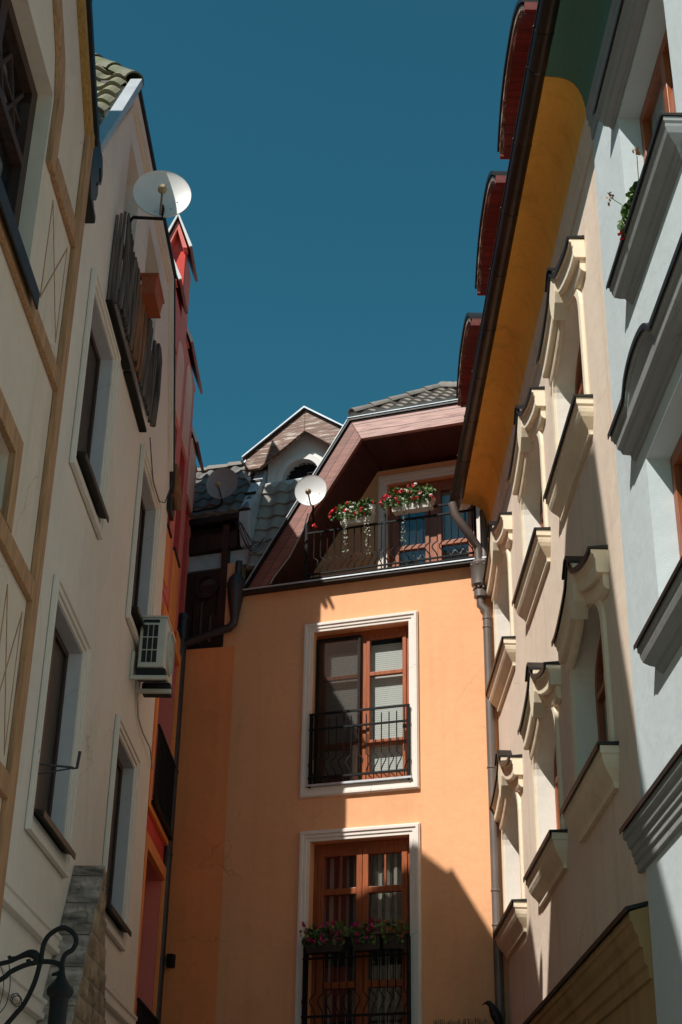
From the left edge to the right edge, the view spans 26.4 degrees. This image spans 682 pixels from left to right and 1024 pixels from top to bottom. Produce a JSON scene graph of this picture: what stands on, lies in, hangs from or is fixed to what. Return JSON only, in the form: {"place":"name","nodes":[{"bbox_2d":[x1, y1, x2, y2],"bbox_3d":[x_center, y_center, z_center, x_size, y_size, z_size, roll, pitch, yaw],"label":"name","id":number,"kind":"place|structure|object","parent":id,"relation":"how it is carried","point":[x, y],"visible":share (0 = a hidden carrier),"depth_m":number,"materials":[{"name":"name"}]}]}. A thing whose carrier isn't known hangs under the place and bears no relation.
{"place":"outdoors","nodes":[
{"label":"outdoors","id":0,"kind":"place"},
{"bbox_2d":[0,0,99,920],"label":"timber house","id":1,"kind":"structure","parent":0,"point":[49,131],"depth_m":9.64,"materials":[{"name":"beige paint"}]},
{"bbox_2d":[0,0,39,308],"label":"window","id":2,"kind":"structure","parent":1,"relation":"in","point":[16,122],"depth_m":9.55,"materials":[{"name":"brown wood"}]},
{"bbox_2d":[0,925,78,1023],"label":"street lamp","id":3,"kind":"object","parent":1,"relation":"attached to","point":[59,991],"visible":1,"depth_m":4.81,"materials":[{"name":"black metal"}]},
{"bbox_2d":[134,214,203,1023],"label":"red house","id":4,"kind":"structure","parent":0,"point":[162,771],"depth_m":19.32,"materials":[{"name":"brown paint"}]},
{"bbox_2d":[134,831,165,1023],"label":"window","id":5,"kind":"structure","parent":4,"relation":"in","point":[152,885],"depth_m":18.05,"materials":[{"name":"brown wood"}]},
{"bbox_2d":[147,602,180,845],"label":"window","id":6,"kind":"structure","parent":4,"relation":"in","point":[164,714],"depth_m":19.35,"materials":[{"name":"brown wood"}]},
{"bbox_2d":[167,518,171,538],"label":"window","id":7,"kind":"structure","parent":4,"relation":"in","point":[170,534],"depth_m":18.75,"materials":[{"name":"brown wood"}]},
{"bbox_2d":[173,547,179,567],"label":"window","id":8,"kind":"structure","parent":4,"relation":"in","point":[174,548],"depth_m":19.52,"materials":[{"name":"brown wood"}]},
{"bbox_2d":[177,627,181,638],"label":"window","id":9,"kind":"structure","parent":4,"relation":"in","point":[178,628],"depth_m":19.87,"materials":[{"name":"brown wood"}]},
{"bbox_2d":[192,468,237,512],"bbox_3d":[-1.850,-0.321,21.197,0.329,0.617,0.705,22,-34,-35],"label":"satellite dish","id":10,"kind":"object","parent":4,"relation":"attached to","point":[221,483],"visible":1,"depth_m":21.15,"materials":[{"name":"grey paint"}]},
{"bbox_2d":[92,0,517,467],"label":"sky","id":11,"kind":"structure","parent":0,"point":[336,158],"materials":[{"name":"blue"}]},
{"bbox_2d":[156,381,508,1023],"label":"orange house","id":12,"kind":"structure","parent":0,"point":[337,741],"depth_m":18.88,"materials":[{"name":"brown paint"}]},
{"bbox_2d":[295,475,326,526],"bbox_3d":[-0.416,-0.200,20.236,0.349,0.700,0.331,18,-32,-29],"label":"satellite dish","id":13,"kind":"object","parent":12,"relation":"attached to","point":[310,490],"visible":1,"depth_m":20.30,"materials":[{"name":"paint"}]},
{"bbox_2d":[299,921,350,954],"bbox_3d":[-0.187,5.116,17.509,0.636,0.376,0.283,-8,-29,18],"label":"flower box","id":14,"kind":"object","parent":12,"relation":"attached to","point":[329,941],"visible":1,"depth_m":17.45,"materials":[{"name":"green plant"}]},
{"bbox_2d":[312,498,376,553],"bbox_3d":[0.054,0.252,20.038,0.911,0.908,0.290,-8,-29,18],"label":"flower box","id":15,"kind":"object","parent":12,"relation":"attached to","point":[351,514],"visible":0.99,"depth_m":20.02,"materials":[{"name":"beige plastic"}]},
{"bbox_2d":[294,822,421,1023],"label":"window","id":16,"kind":"structure","parent":12,"relation":"in","point":[354,882],"depth_m":17.88,"materials":[{"name":"brown wood"}]},
{"bbox_2d":[299,611,419,798],"bbox_3d":[0.277,2.533,19.026,1.604,2.414,0.310,-8,-29,18],"label":"window","id":17,"kind":"structure","parent":12,"relation":"in","point":[386,674],"depth_m":19.11,"materials":[{"name":"brown wood"}]},
{"bbox_2d":[349,917,383,952],"bbox_3d":[0.309,5.042,17.348,0.466,0.375,0.270,-8,-29,18],"label":"flower box","id":18,"kind":"object","parent":12,"relation":"attached to","point":[369,938],"visible":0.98,"depth_m":17.28,"materials":[{"name":"green plant"}]},
{"bbox_2d":[379,918,409,950],"bbox_3d":[0.635,5.005,17.242,0.392,0.355,0.261,-8,-29,18],"label":"flower box","id":19,"kind":"object","parent":12,"relation":"attached to","point":[394,939],"visible":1,"depth_m":17.18,"materials":[{"name":"green plant"}]},
{"bbox_2d":[364,483,435,548],"bbox_3d":[0.798,0.094,19.809,1.032,0.998,0.287,-8,-29,18],"label":"flower box","id":20,"kind":"object","parent":12,"relation":"attached to","point":[417,499],"visible":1,"depth_m":19.82,"materials":[{"name":"beige plastic"}]},
{"bbox_2d":[378,465,480,569],"bbox_3d":[1.327,0.301,20.772,1.600,1.950,0.322,-8,-29,18],"label":"balcony door","id":21,"kind":"structure","parent":12,"relation":"in","point":[445,485],"depth_m":20.91,"materials":[{"name":"brown wood"}]},
{"bbox_2d":[482,1000,502,1023],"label":"crow","id":22,"kind":"object","parent":12,"relation":"on","point":[495,1015],"visible":1,"depth_m":16.38,"materials":[{"name":"black metal"}]},
{"bbox_2d":[449,0,656,1023],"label":"tan house","id":23,"kind":"structure","parent":0,"point":[535,479],"depth_m":13.51,"materials":[{"name":"beige paint"}]},
{"bbox_2d":[483,512,515,711],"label":"window","id":24,"kind":"structure","parent":23,"relation":"in","point":[497,576],"depth_m":17.93,"materials":[{"name":"beige paint"}]},
{"bbox_2d":[489,750,526,958],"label":"window","id":25,"kind":"structure","parent":23,"relation":"in","point":[505,802],"depth_m":16.68,"materials":[{"name":"beige concrete"}]},
{"bbox_2d":[507,386,550,624],"bbox_3d":[2.116,-0.158,15.298,0.490,2.198,1.959,1,-27,0],"label":"window","id":26,"kind":"structure","parent":23,"relation":"in","point":[526,475],"depth_m":15.44,"materials":[{"name":"beige paint"}]},
{"bbox_2d":[517,661,567,906],"bbox_3d":[2.070,2.492,13.936,0.490,2.198,1.959,1,-27,0],"label":"window","id":27,"kind":"structure","parent":23,"relation":"in","point":[538,728],"depth_m":14.21,"materials":[{"name":"beige concrete"}]},
{"bbox_2d":[536,235,592,520],"bbox_3d":[2.153,-1.277,13.119,0.490,2.198,1.959,1,-27,0],"label":"window","id":28,"kind":"structure","parent":23,"relation":"in","point":[562,353],"depth_m":13.24,"materials":[{"name":"beige paint"}]},
{"bbox_2d":[551,545,618,842],"bbox_3d":[2.107,1.373,11.757,0.490,2.198,1.959,1,-27,0],"label":"window","id":29,"kind":"structure","parent":23,"relation":"in","point":[580,639],"depth_m":12.01,"materials":[{"name":"brown wood"}]},
{"bbox_2d":[526,0,681,1023],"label":"mint house","id":30,"kind":"structure","parent":0,"point":[618,63],"depth_m":9.78,"materials":[{"name":"white paint"}]},
{"bbox_2d":[606,147,640,240],"bbox_3d":[1.997,-2.178,10.002,0.246,0.419,0.620,1,-27,-1],"label":"geranium","id":31,"kind":"object","parent":30,"relation":"on","point":[625,209],"visible":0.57,"depth_m":10.00,"materials":[{"name":"green plant"}]},
{"bbox_2d":[592,0,681,304],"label":"window","id":32,"kind":"structure","parent":30,"relation":"in","point":[662,148],"depth_m":10.27,"materials":[{"name":"grey paint"}]},
{"bbox_2d":[607,233,681,673],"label":"window","id":33,"kind":"structure","parent":30,"relation":"in","point":[655,350],"depth_m":9.23,"materials":[{"name":"grey paint"}]},
{"label":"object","id":34,"kind":"structure","parent":0,"visible":0},
{"bbox_2d":[37,865,106,1023],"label":"stone pier","id":35,"kind":"structure","parent":34,"relation":"on","point":[83,917],"depth_m":11.04,"materials":[{"name":"grey stone"}]},
{"bbox_2d":[0,53,176,1023],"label":"cream house","id":36,"kind":"structure","parent":34,"relation":"on","point":[101,589],"depth_m":12.76,"materials":[{"name":"beige paint"}]},
{"bbox_2d":[24,574,91,877],"bbox_3d":[-2.175,1.623,10.885,0.315,1.892,1.430,0,-27,1],"label":"window","id":37,"kind":"structure","parent":36,"relation":"in","point":[58,739],"depth_m":11.21,"materials":[{"name":"white wood"}]},
{"bbox_2d":[38,751,80,774],"bbox_3d":[-1.977,1.765,10.092,0.332,0.221,0.044,3,-27,-4],"label":"wire bracket","id":38,"kind":"object","parent":36,"relation":"attached to","point":[69,767],"visible":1,"depth_m":10.08,"materials":[{"name":"grey metal"}]},
{"bbox_2d":[69,268,120,539],"bbox_3d":[-2.130,-0.891,12.216,0.315,1.843,1.360,0,-27,1],"label":"window","id":39,"kind":"structure","parent":36,"relation":"in","point":[97,389],"depth_m":12.56,"materials":[{"name":"grey paint"}]},
{"bbox_2d":[102,714,140,951],"bbox_3d":[-2.131,3.004,13.537,0.315,1.862,1.410,0,-27,1],"label":"window","id":40,"kind":"structure","parent":36,"relation":"in","point":[122,805],"depth_m":13.93,"materials":[{"name":"white wood"}]},
{"bbox_2d":[125,444,161,651],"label":"window","id":41,"kind":"structure","parent":36,"relation":"in","point":[147,516],"depth_m":15.30,"materials":[{"name":"grey paint"}]},
{"bbox_2d":[129,615,175,768],"bbox_3d":[-1.855,1.869,14.943,0.357,1.050,1.780,0,-27,1],"label":"air conditioner","id":42,"kind":"object","parent":36,"relation":"attached to","point":[155,664],"visible":0.99,"depth_m":14.38,"materials":[{"name":"white metal"}]},
{"bbox_2d":[140,273,164,317],"bbox_3d":[-1.843,-2.098,14.103,0.195,0.247,0.480,0,-27,1],"label":"planter","id":43,"kind":"object","parent":36,"relation":"attached to","point":[153,297],"visible":0.94,"depth_m":13.96,"materials":[{"name":"ceramic"}]},
{"bbox_2d":[126,170,190,223],"bbox_3d":[-1.671,-2.879,13.316,0.478,0.599,0.375,-17,-32,31],"label":"satellite dish","id":44,"kind":"object","parent":36,"relation":"attached to","point":[159,194],"visible":1,"depth_m":13.33,"materials":[{"name":"paint"}]},
{"bbox_2d":[149,437,172,502],"bbox_3d":[-1.955,-0.442,15.784,0.017,0.759,1.866,1,-27,1],"label":"wall cable","id":45,"kind":"object","parent":36,"relation":"attached to","point":[152,475],"depth_m":15.20,"materials":[{"name":"plastic"}]},
{"bbox_2d":[166,463,181,520],"bbox_3d":[-1.910,-0.248,16.834,0.143,0.645,0.306,0,-27,1],"label":"wall lantern","id":46,"kind":"object","parent":36,"relation":"attached to","point":[174,502],"depth_m":16.80,"materials":[{"name":"metal"}]}
]}

